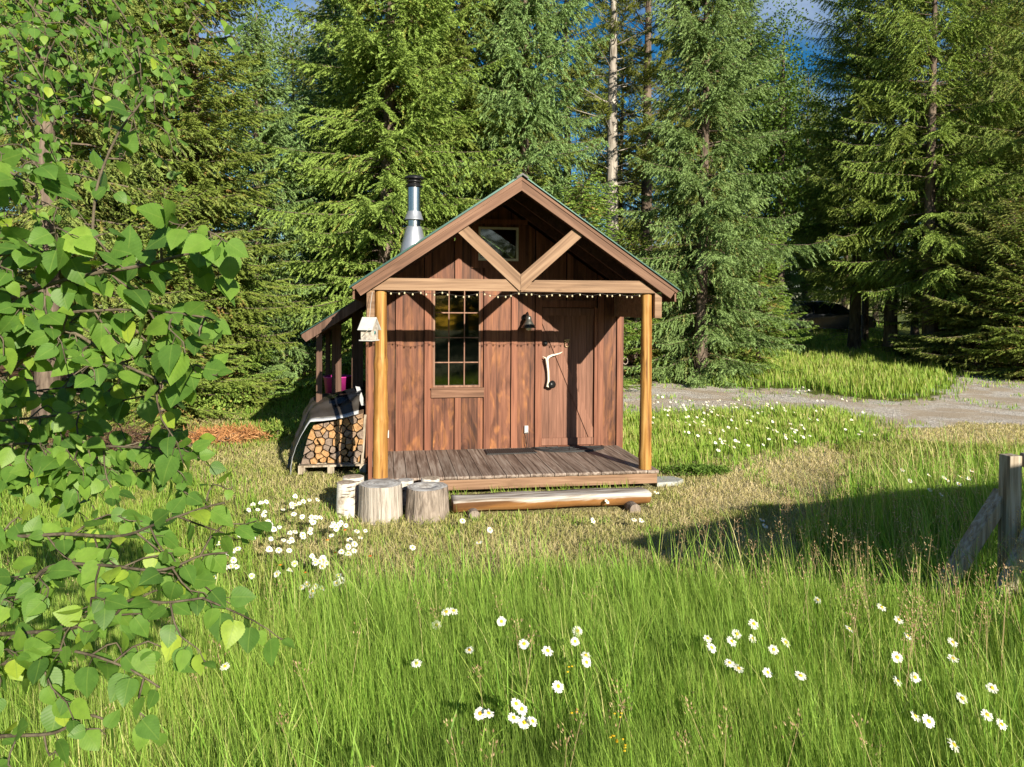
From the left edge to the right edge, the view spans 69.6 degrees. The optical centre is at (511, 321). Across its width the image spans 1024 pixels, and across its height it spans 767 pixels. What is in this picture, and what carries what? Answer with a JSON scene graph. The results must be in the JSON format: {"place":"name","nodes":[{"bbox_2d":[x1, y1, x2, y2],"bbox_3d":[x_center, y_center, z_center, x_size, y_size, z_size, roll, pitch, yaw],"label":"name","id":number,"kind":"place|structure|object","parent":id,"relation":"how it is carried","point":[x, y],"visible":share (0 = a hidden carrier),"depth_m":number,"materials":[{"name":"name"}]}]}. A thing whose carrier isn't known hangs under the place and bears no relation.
{"place":"outdoors","nodes":[
{"label":"outdoors","id":0,"kind":"place"},
{"bbox_2d":[0,0,1022,313],"label":"sky","id":1,"kind":"structure","parent":0,"point":[805,4],"materials":[{"name":"blue"}]},
{"bbox_2d":[0,419,1023,766],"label":"tall grass","id":2,"kind":"structure","parent":0,"point":[758,714],"depth_m":3.49,"materials":[{"name":"green plant"}]},
{"bbox_2d":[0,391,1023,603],"bbox_3d":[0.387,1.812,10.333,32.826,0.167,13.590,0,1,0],"label":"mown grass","id":3,"kind":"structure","parent":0,"point":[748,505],"depth_m":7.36,"materials":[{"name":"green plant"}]},
{"bbox_2d":[0,310,1023,606],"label":"ground","id":4,"kind":"structure","parent":0,"point":[932,412],"depth_m":9.49,"materials":[{"name":"beige gravel"}]},
{"bbox_2d":[1,6,105,271],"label":"spruce tree","id":5,"kind":"object","parent":4,"relation":"on","point":[13,209],"visible":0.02,"depth_m":30.55,"materials":[{"name":"green plant"}]},
{"bbox_2d":[0,1,128,368],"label":"fir tree","id":6,"kind":"object","parent":4,"relation":"on","point":[24,208],"visible":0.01,"depth_m":21.78,"materials":[{"name":"green plant"}]},
{"bbox_2d":[6,0,214,391],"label":"fir tree","id":7,"kind":"object","parent":4,"relation":"on","point":[90,204],"visible":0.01,"depth_m":15.82,"materials":[{"name":"green plant"}]},
{"bbox_2d":[4,416,239,465],"bbox_3d":[-5.682,1.637,9.991,3.778,0.890,2.142,0,1,-10],"label":"brush pile","id":8,"kind":"object","parent":4,"relation":"on","point":[136,433],"visible":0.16,"depth_m":10.15,"materials":[{"name":"brown plant"}]},
{"bbox_2d":[0,0,257,425],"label":"fir tree","id":9,"kind":"object","parent":4,"relation":"on","point":[44,380],"visible":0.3,"depth_m":12.50,"materials":[{"name":"green plant"}]},
{"bbox_2d":[0,0,294,766],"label":"birch tree","id":10,"kind":"object","parent":4,"relation":"on","point":[107,582],"visible":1,"depth_m":1.49,"materials":[{"name":"green plant"}]},
{"bbox_2d":[92,0,253,360],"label":"spruce tree","id":11,"kind":"object","parent":4,"relation":"on","point":[189,130],"visible":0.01,"depth_m":23.97,"materials":[{"name":"green plant"}]},
{"bbox_2d":[82,170,264,430],"bbox_3d":[-6.065,-0.306,12.802,3.265,4.598,2.953,0,1,-26],"label":"young fir tree","id":12,"kind":"object","parent":4,"relation":"on","point":[177,283],"visible":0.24,"depth_m":12.71,"materials":[{"name":"green plant"}]},
{"bbox_2d":[107,374,261,419],"bbox_3d":[-5.987,1.326,13.325,2.882,0.990,1.236,0,1,-10],"label":"shrub","id":13,"kind":"object","parent":4,"relation":"on","point":[206,401],"visible":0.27,"depth_m":13.30,"materials":[{"name":"green plant"}]},
{"bbox_2d":[0,458,391,605],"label":"meadow grass","id":14,"kind":"structure","parent":4,"relation":"on","point":[10,499],"depth_m":6.75,"materials":[{"name":"green plant"}]},
{"bbox_2d":[85,0,308,405],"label":"fir tree","id":15,"kind":"object","parent":4,"relation":"on","point":[193,115],"visible":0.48,"depth_m":14.36,"materials":[{"name":"green plant"}]},
{"bbox_2d":[173,421,277,445],"bbox_3d":[-4.467,1.731,11.291,1.737,0.434,0.904,0,1,-10],"label":"dead bough","id":16,"kind":"object","parent":4,"relation":"on","point":[227,434],"visible":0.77,"depth_m":11.22,"materials":[{"name":"brown plant"}]},
{"bbox_2d":[158,5,332,395],"bbox_3d":[-6.216,-2.614,17.116,4.104,9.220,3.821,0,1,-30],"label":"spruce tree","id":17,"kind":"object","parent":4,"relation":"on","point":[270,134],"visible":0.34,"depth_m":16.90,"materials":[{"name":"green plant"}]},
{"bbox_2d":[204,254,296,408],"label":"young fir tree","id":18,"kind":"object","parent":4,"relation":"on","point":[267,356],"visible":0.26,"depth_m":15.10,"materials":[{"name":"green plant"}]},
{"bbox_2d":[205,0,315,320],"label":"broadleaf tree","id":19,"kind":"object","parent":4,"relation":"on","point":[259,10],"visible":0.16,"depth_m":26.61,"materials":[{"name":"green plant"}]},
{"bbox_2d":[183,371,344,450],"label":"lawn grass","id":20,"kind":"structure","parent":4,"relation":"on","point":[288,405],"depth_m":14.45,"materials":[{"name":"plant"}]},
{"bbox_2d":[256,417,291,440],"bbox_3d":[-3.685,1.680,11.417,0.551,0.433,0.493,0,1,-10],"label":"shrub","id":21,"kind":"object","parent":4,"relation":"on","point":[278,427],"visible":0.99,"depth_m":11.37,"materials":[{"name":"green plant"}]},
{"bbox_2d":[248,26,320,337],"bbox_3d":[-10.105,-6.378,33.615,6.687,14.393,5.762,1,1,10],"label":"fir tree","id":22,"kind":"object","parent":4,"relation":"on","point":[290,77],"visible":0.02,"depth_m":33.49,"materials":[{"name":"green plant"}]},
{"bbox_2d":[267,0,353,330],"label":"fir tree","id":23,"kind":"object","parent":4,"relation":"on","point":[304,84],"visible":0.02,"depth_m":28.48,"materials":[{"name":"green plant"}]},
{"bbox_2d":[251,0,400,371],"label":"spruce tree","id":24,"kind":"object","parent":4,"relation":"on","point":[320,54],"visible":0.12,"depth_m":21.72,"materials":[{"name":"green plant"}]},
{"bbox_2d":[298,456,366,474],"bbox_3d":[-2.262,1.822,9.353,0.820,0.106,0.520,0,1,-10],"label":"pallet","id":25,"kind":"object","parent":4,"relation":"on","point":[303,468],"visible":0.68,"depth_m":9.14,"materials":[{"name":"brown wood"}]},
{"bbox_2d":[278,0,407,353],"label":"spruce tree","id":26,"kind":"object","parent":4,"relation":"on","point":[301,340],"visible":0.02,"depth_m":26.46,"materials":[{"name":"green plant"}]},
{"bbox_2d":[336,480,356,518],"bbox_3d":[-1.649,1.771,7.341,0.214,0.349,0.211,0,1,-10],"label":"birch log","id":27,"kind":"object","parent":4,"relation":"on","point":[346,498],"visible":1,"depth_m":7.26,"materials":[{"name":"white wood"}]},
{"bbox_2d":[343,474,363,510],"bbox_3d":[-1.637,1.767,7.598,0.232,0.349,0.225,0,1,-10],"label":"birch log","id":28,"kind":"object","parent":4,"relation":"on","point":[358,478],"visible":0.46,"depth_m":7.52,"materials":[{"name":"white wood"}]},
{"bbox_2d":[361,415,366,463],"bbox_3d":[-1.861,1.531,9.223,0.035,0.724,0.130,1,1,17],"label":"prop stick","id":29,"kind":"object","parent":4,"relation":"on","point":[363,444],"visible":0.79,"depth_m":9.22,"materials":[{"name":"brown wood"}]},
{"bbox_2d":[239,0,514,390],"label":"spruce tree","id":30,"kind":"object","parent":4,"relation":"on","point":[386,52],"visible":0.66,"depth_m":17.13,"materials":[{"name":"green plant"}]},
{"bbox_2d":[357,479,402,524],"bbox_3d":[-1.300,1.770,7.268,0.444,0.359,0.424,0,1,-10],"label":"tree stump","id":31,"kind":"object","parent":4,"relation":"on","point":[379,499],"visible":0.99,"depth_m":7.10,"materials":[{"name":"brown wood"}]},
{"bbox_2d":[397,478,413,510],"bbox_3d":[-1.105,1.788,7.607,0.176,0.314,0.176,0,1,-10],"label":"birch log","id":32,"kind":"object","parent":4,"relation":"on","point":[405,482],"visible":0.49,"depth_m":7.53,"materials":[{"name":"white wood"}]},
{"bbox_2d":[358,0,483,237],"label":"spruce tree","id":33,"kind":"object","parent":4,"relation":"on","point":[419,83],"depth_m":27.17,"materials":[{"name":"green plant"}]},
{"bbox_2d":[405,482,449,523],"bbox_3d":[-0.837,1.790,7.298,0.447,0.324,0.454,0,1,-10],"label":"tree stump","id":34,"kind":"object","parent":4,"relation":"on","point":[428,500],"visible":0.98,"depth_m":7.14,"materials":[{"name":"brown wood"}]},
{"bbox_2d":[421,476,439,481],"bbox_3d":[-0.854,1.785,7.690,0.202,0.319,0.192,0,1,-10],"label":"birch log","id":35,"kind":"object","parent":4,"relation":"on","point":[430,478],"visible":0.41,"depth_m":7.64,"materials":[{"name":"white wood"}]},
{"bbox_2d":[2,512,887,766],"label":"seed grass","id":36,"kind":"structure","parent":4,"relation":"on","point":[496,741],"depth_m":3.03,"materials":[{"name":"green plant"}]},
{"bbox_2d":[331,0,578,347],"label":"spruce tree","id":37,"kind":"object","parent":4,"relation":"on","point":[472,56],"visible":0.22,"depth_m":18.92,"materials":[{"name":"green plant"}]},
{"bbox_2d":[474,707,484,739],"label":"daisy","id":38,"kind":"object","parent":4,"relation":"on","point":[479,712],"visible":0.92,"depth_m":3.08,"materials":[{"name":"white plant"}]},
{"bbox_2d":[300,173,680,489],"bbox_3d":[-0.655,-0.146,10.498,4.380,4.043,5.098,0,1,-10],"label":"wooden cabin","id":39,"kind":"object","parent":4,"relation":"on","point":[457,386],"visible":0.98,"depth_m":9.56,"materials":[{"name":"brown wood"}]},
{"bbox_2d":[323,375,351,392],"bbox_3d":[-2.450,0.923,10.354,0.410,0.318,0.410,0,1,-10],"label":"plastic tub","id":40,"kind":"object","parent":39,"relation":"on","point":[346,382],"visible":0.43,"depth_m":10.22,"materials":[{"name":"pink plastic"}]},
{"bbox_2d":[358,292,380,340],"bbox_3d":[-1.501,-0.055,7.730,0.168,0.513,0.227,1,1,17],"label":"birdhouse","id":41,"kind":"object","parent":39,"relation":"hanging from","point":[369,327],"visible":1,"depth_m":7.69,"materials":[{"name":"white paint"}]},
{"bbox_2d":[431,291,484,397],"bbox_3d":[-0.708,0.259,9.611,0.700,1.455,0.105,0,1,-10],"label":"window","id":42,"kind":"structure","parent":39,"relation":"in","point":[464,390],"depth_m":9.60,"materials":[{"name":"brown wood"}]},
{"bbox_2d":[472,219,527,268],"bbox_3d":[-0.178,-1.019,9.675,0.760,0.640,0.070,0,1,-10],"label":"window","id":43,"kind":"structure","parent":39,"relation":"in","point":[477,262],"depth_m":9.67,"materials":[{"name":"brown wood"}]},
{"bbox_2d":[484,448,536,454],"bbox_3d":[-0.021,1.668,9.483,0.650,0.014,0.320,0,1,-10],"label":"doormat","id":44,"kind":"object","parent":39,"relation":"on","point":[509,451],"visible":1,"depth_m":9.44,"materials":[{"name":"black rubber"}]},
{"bbox_2d":[388,291,640,297],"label":"string lights","id":45,"kind":"object","parent":39,"relation":"hanging from","point":[515,293],"visible":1,"depth_m":8.12},
{"bbox_2d":[521,312,535,330],"bbox_3d":[0.215,-0.003,9.625,0.196,0.249,0.228,0,1,-10],"label":"bell","id":46,"kind":"object","parent":39,"relation":"attached to","point":[528,325],"visible":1,"depth_m":9.57,"materials":[{"name":"black metal"}]},
{"bbox_2d":[541,308,593,445],"bbox_3d":[0.753,0.741,9.857,0.715,1.840,0.150,0,1,-10],"label":"door","id":47,"kind":"structure","parent":39,"relation":"in","point":[567,333],"depth_m":9.89,"materials":[{"name":"brown wood"}]},
{"bbox_2d":[532,445,603,451],"bbox_3d":[0.772,1.667,9.649,0.980,0.020,0.360,0,1,-10],"label":"doormat","id":48,"kind":"object","parent":39,"relation":"on","point":[578,448],"visible":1,"depth_m":9.63,"materials":[{"name":"black rubber"}]},
{"bbox_2d":[453,1,570,198],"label":"spruce tree","id":49,"kind":"object","parent":4,"relation":"on","point":[565,174],"depth_m":27.39,"materials":[{"name":"green plant"}]},
{"bbox_2d":[508,712,519,766],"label":"daisy","id":50,"kind":"object","parent":4,"relation":"on","point":[512,717],"visible":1,"depth_m":2.87,"materials":[{"name":"white plant"}]},
{"bbox_2d":[511,698,520,758],"bbox_3d":[0.016,1.813,3.065,0.045,0.485,0.043,0,1,-10],"label":"daisy","id":51,"kind":"object","parent":4,"relation":"on","point":[515,703],"visible":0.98,"depth_m":3.06,"materials":[{"name":"white plant"}]},
{"bbox_2d":[422,0,614,258],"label":"spruce tree","id":52,"kind":"object","parent":4,"relation":"on","point":[513,35],"visible":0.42,"depth_m":18.51,"materials":[{"name":"green plant"}]},
{"bbox_2d":[516,703,527,758],"bbox_3d":[0.037,1.878,3.105,0.056,0.538,0.044,0,1,-37],"label":"daisy","id":53,"kind":"object","parent":4,"relation":"on","point":[521,709],"visible":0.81,"depth_m":3.10,"materials":[{"name":"white plant"}]},
{"bbox_2d":[518,716,529,758],"bbox_3d":[0.048,1.855,2.978,0.052,0.508,0.036,0,1,-10],"label":"daisy","id":54,"kind":"object","parent":4,"relation":"on","point":[523,720],"visible":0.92,"depth_m":2.97,"materials":[{"name":"white plant"}]},
{"bbox_2d":[542,646,552,703],"bbox_3d":[0.167,1.799,3.442,0.056,0.555,0.046,-1,1,-45],"label":"daisy","id":55,"kind":"object","parent":4,"relation":"on","point":[546,650],"visible":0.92,"depth_m":3.44,"materials":[{"name":"white plant"}]},
{"bbox_2d":[451,487,651,518],"bbox_3d":[0.414,1.870,7.577,2.060,0.209,0.436,0,1,-10],"label":"log step","id":56,"kind":"object","parent":4,"relation":"on","point":[629,499],"visible":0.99,"depth_m":7.50,"materials":[{"name":"brown wood"}]},
{"bbox_2d":[552,681,563,746],"bbox_3d":[0.194,1.805,3.155,0.055,0.533,0.042,0,1,-35],"label":"daisy","id":57,"kind":"object","parent":4,"relation":"on","point":[558,685],"visible":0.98,"depth_m":3.15,"materials":[{"name":"white plant"}]},
{"bbox_2d":[528,0,652,247],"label":"spruce tree","id":58,"kind":"object","parent":4,"relation":"on","point":[590,81],"visible":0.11,"depth_m":29.17,"materials":[{"name":"green plant"}]},
{"bbox_2d":[543,168,662,390],"bbox_3d":[1.709,-0.929,18.144,4.081,5.747,3.691,1,1,23],"label":"young fir tree","id":59,"kind":"object","parent":4,"relation":"on","point":[572,202],"visible":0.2,"depth_m":17.97,"materials":[{"name":"green plant"}]},
{"bbox_2d":[530,0,695,355],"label":"pine tree","id":60,"kind":"object","parent":4,"relation":"on","point":[612,151],"visible":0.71,"depth_m":21.19,"materials":[{"name":"green plant"}]},
{"bbox_2d":[576,17,677,332],"bbox_3d":[5.156,-6.294,32.904,5.921,14.791,6.872,0,1,4],"label":"fir tree","id":61,"kind":"object","parent":4,"relation":"on","point":[635,203],"visible":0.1,"depth_m":32.64,"materials":[{"name":"green plant"}]},
{"bbox_2d":[574,0,724,353],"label":"pine tree","id":62,"kind":"object","parent":4,"relation":"on","point":[646,191],"visible":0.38,"depth_m":24.28,"materials":[{"name":"green plant"}]},
{"bbox_2d":[614,222,693,382],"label":"young fir tree","id":63,"kind":"object","parent":4,"relation":"on","point":[643,246],"visible":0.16,"depth_m":20.82,"materials":[{"name":"green plant"}]},
{"bbox_2d":[654,476,682,486],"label":"paving slab","id":64,"kind":"structure","parent":4,"relation":"on","point":[671,480],"depth_m":8.71,"materials":[{"name":"concrete"}]},
{"bbox_2d":[623,346,744,376],"bbox_3d":[4.137,1.112,22.146,6.516,1.634,2.877,0,1,-10],"label":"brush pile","id":65,"kind":"object","parent":4,"relation":"on","point":[631,360],"visible":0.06,"depth_m":21.72,"materials":[{"name":"green plant"}]},
{"bbox_2d":[617,0,752,321],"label":"fir tree","id":66,"kind":"object","parent":4,"relation":"on","point":[666,244],"visible":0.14,"depth_m":28.42,"materials":[{"name":"green plant"}]},
{"bbox_2d":[658,462,733,477],"bbox_3d":[2.322,1.863,9.250,0.946,0.183,0.568,1,1,13],"label":"clover patch","id":67,"kind":"object","parent":4,"relation":"on","point":[700,468],"visible":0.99,"depth_m":9.18,"materials":[{"name":"green plant"}]},
{"bbox_2d":[653,24,787,245],"bbox_3d":[9.910,-6.851,35.924,6.621,15.657,6.172,1,1,32],"label":"spruce tree","id":68,"kind":"object","parent":4,"relation":"on","point":[723,167],"visible":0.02,"depth_m":35.26,"materials":[{"name":"green plant"}]},
{"bbox_2d":[616,0,843,389],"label":"spruce tree","id":69,"kind":"object","parent":4,"relation":"on","point":[688,265],"visible":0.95,"depth_m":19.67,"materials":[{"name":"green plant"}]},
{"bbox_2d":[662,210,802,364],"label":"young fir tree","id":70,"kind":"object","parent":4,"relation":"on","point":[690,296],"visible":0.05,"depth_m":24.15,"materials":[{"name":"green plant"}]},
{"bbox_2d":[663,0,821,352],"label":"spruce tree","id":71,"kind":"object","parent":4,"relation":"on","point":[791,289],"visible":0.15,"depth_m":30.00,"materials":[{"name":"green plant"}]},
{"bbox_2d":[708,217,817,378],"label":"young fir tree","id":72,"kind":"object","parent":4,"relation":"on","point":[759,277],"visible":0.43,"depth_m":21.15,"materials":[{"name":"green plant"}]},
{"bbox_2d":[623,399,928,487],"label":"meadow grass","id":73,"kind":"structure","parent":4,"relation":"on","point":[832,422],"depth_m":12.11,"materials":[{"name":"green plant"}]},
{"bbox_2d":[734,51,830,322],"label":"spruce tree","id":74,"kind":"object","parent":4,"relation":"on","point":[794,279],"visible":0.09,"depth_m":45.20,"materials":[{"name":"green plant"}]},
{"bbox_2d":[734,0,848,348],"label":"broadleaf tree","id":75,"kind":"object","parent":4,"relation":"on","point":[782,161],"visible":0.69,"depth_m":28.35,"materials":[{"name":"green plant"}]},
{"bbox_2d":[775,73,854,299],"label":"spruce tree","id":76,"kind":"object","parent":4,"relation":"on","point":[820,268],"visible":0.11,"depth_m":46.45,"materials":[{"name":"green plant"}]},
{"bbox_2d":[623,368,1023,427],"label":"gravel weeds","id":77,"kind":"object","parent":4,"relation":"on","point":[990,379],"visible":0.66,"depth_m":17.38,"materials":[{"name":"green plant"}]},
{"bbox_2d":[785,102,870,302],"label":"spruce tree","id":78,"kind":"object","parent":4,"relation":"on","point":[811,292],"visible":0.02,"depth_m":53.44,"materials":[{"name":"green plant"}]},
{"bbox_2d":[784,301,876,332],"bbox_3d":[17.048,-0.211,39.992,4.667,1.787,1.848,0,1,-3],"label":"parked car","id":79,"kind":"object","parent":4,"relation":"on","point":[827,316],"visible":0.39,"depth_m":39.18,"materials":[{"name":"black paint"}]},
{"bbox_2d":[810,93,883,314],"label":"fir tree","id":80,"kind":"object","parent":4,"relation":"on","point":[845,303],"visible":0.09,"depth_m":49.76,"materials":[{"name":"green plant"}]},
{"bbox_2d":[807,3,890,341],"bbox_3d":[16.537,-7.018,33.767,4.701,16.313,4.610,0,1,-28],"label":"broadleaf tree","id":81,"kind":"object","parent":4,"relation":"on","point":[864,320],"visible":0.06,"depth_m":33.87,"materials":[{"name":"green plant"}]},
{"bbox_2d":[769,0,946,350],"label":"spruce tree","id":82,"kind":"object","parent":4,"relation":"on","point":[854,323],"visible":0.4,"depth_m":29.25,"materials":[{"name":"green plant"}]},
{"bbox_2d":[848,130,904,323],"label":"fir tree","id":83,"kind":"object","parent":4,"relation":"on","point":[872,314],"visible":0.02,"depth_m":51.80,"materials":[{"name":"green plant"}]},
{"bbox_2d":[787,0,995,355],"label":"spruce tree","id":84,"kind":"object","parent":4,"relation":"on","point":[874,108],"visible":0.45,"depth_m":26.78,"materials":[{"name":"green plant"}]},
{"bbox_2d":[869,92,926,335],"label":"fir tree","id":85,"kind":"object","parent":4,"relation":"on","point":[914,330],"visible":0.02,"depth_m":40.17,"materials":[{"name":"green plant"}]},
{"bbox_2d":[865,238,982,363],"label":"young fir tree","id":86,"kind":"object","parent":4,"relation":"on","point":[908,306],"visible":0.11,"depth_m":26.63,"materials":[{"name":"green plant"}]},
{"bbox_2d":[827,0,1023,365],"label":"spruce tree","id":87,"kind":"object","parent":4,"relation":"on","point":[927,45],"visible":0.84,"depth_m":24.66,"materials":[{"name":"green plant"}]},
{"bbox_2d":[922,714,934,764],"bbox_3d":[1.620,1.796,2.872,0.051,0.520,0.040,0,1,-10],"label":"daisy","id":88,"kind":"object","parent":4,"relation":"on","point":[930,723],"visible":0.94,"depth_m":2.87,"materials":[{"name":"white plant"}]},
{"bbox_2d":[899,2,987,255],"bbox_3d":[22.290,-7.700,36.188,6.975,17.696,7.483,1,1,41],"label":"spruce tree","id":89,"kind":"object","parent":4,"relation":"on","point":[944,49],"depth_m":35.92,"materials":[{"name":"green plant"}]},
{"bbox_2d":[871,0,1023,361],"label":"fir tree","id":90,"kind":"object","parent":4,"relation":"on","point":[1012,23],"visible":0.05,"depth_m":26.71,"materials":[{"name":"green plant"}]},
{"bbox_2d":[888,191,1023,371],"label":"young fir tree","id":91,"kind":"object","parent":4,"relation":"on","point":[941,346],"visible":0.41,"depth_m":23.88,"materials":[{"name":"green plant"}]},
{"bbox_2d":[896,0,1023,342],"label":"spruce tree","id":92,"kind":"object","parent":4,"relation":"on","point":[939,80],"visible":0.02,"depth_m":30.13,"materials":[{"name":"green plant"}]},
{"bbox_2d":[916,185,1023,379],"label":"young fir tree","id":93,"kind":"object","parent":4,"relation":"on","point":[1014,211],"visible":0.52,"depth_m":22.43,"materials":[{"name":"green plant"}]},
{"bbox_2d":[916,0,1023,329],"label":"spruce tree","id":94,"kind":"object","parent":4,"relation":"on","point":[1022,76],"visible":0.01,"depth_m":32.42,"materials":[{"name":"green plant"}]},
{"bbox_2d":[920,0,1023,366],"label":"fir tree","id":95,"kind":"object","parent":4,"relation":"on","point":[1001,140],"visible":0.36,"depth_m":23.45,"materials":[{"name":"green plant"}]},
{"bbox_2d":[927,453,1023,606],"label":"fence post","id":96,"kind":"object","parent":4,"relation":"on","point":[1008,496],"visible":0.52,"depth_m":5.26,"materials":[{"name":"grey wood"}]},
{"bbox_2d":[959,215,1023,381],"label":"young fir tree","id":97,"kind":"object","parent":4,"relation":"on","point":[1017,338],"visible":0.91,"depth_m":21.63,"materials":[{"name":"green plant"}]},
{"bbox_2d":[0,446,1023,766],"bbox_3d":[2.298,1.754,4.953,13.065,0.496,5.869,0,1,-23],"label":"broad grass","id":98,"kind":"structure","parent":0,"point":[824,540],"depth_m":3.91,"materials":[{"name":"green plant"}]},
{"bbox_2d":[449,480,634,496],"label":"tall grass","id":99,"kind":"structure","parent":0,"point":[566,486],"depth_m":8.16,"materials":[{"name":"green plant"}]},
{"bbox_2d":[657,322,1006,402],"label":"grass","id":100,"kind":"structure","parent":0,"point":[832,365],"depth_m":21.10,"materials":[{"name":"green plant"}]},
{"bbox_2d":[677,425,1023,720],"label":"seed grass","id":101,"kind":"structure","parent":0,"point":[909,547],"depth_m":4.70,"materials":[{"name":"green plant"}]},
{"bbox_3d":[-1.923,1.500,9.393,0.064,0.062,0.400,0,1,-10],"label":"split log","id":102,"kind":"object","parent":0,"visible":0},
{"bbox_2d":[357,427,362,437],"bbox_3d":[-1.928,1.401,9.379,0.072,0.107,0.400,0,1,-10],"label":"split log","id":103,"kind":"object","parent":102,"relation":"on","point":[360,433],"visible":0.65,"depth_m":9.19,"materials":[{"name":"beige wood"}]},
{"bbox_2d":[358,415,363,426],"bbox_3d":[-1.937,1.268,9.446,0.072,0.117,0.400,0,1,-10],"label":"split log","id":104,"kind":"object","parent":103,"relation":"on","point":[361,421],"visible":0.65,"depth_m":9.25,"materials":[{"name":"beige wood"}]},
{"bbox_2d":[356,409,363,418],"bbox_3d":[-1.936,1.171,9.362,0.091,0.067,0.400,0,1,-10],"label":"split log","id":105,"kind":"object","parent":104,"relation":"on","point":[360,414],"visible":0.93,"depth_m":9.17,"materials":[{"name":"beige wood"}]},
{"bbox_2d":[287,386,364,474],"bbox_3d":[-2.360,1.353,9.374,0.970,1.034,0.647,0,1,-10],"label":"firewood tarp","id":106,"kind":"object","parent":105,"relation":"on","point":[338,405],"visible":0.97,"depth_m":9.26,"materials":[{"name":"black plastic"}]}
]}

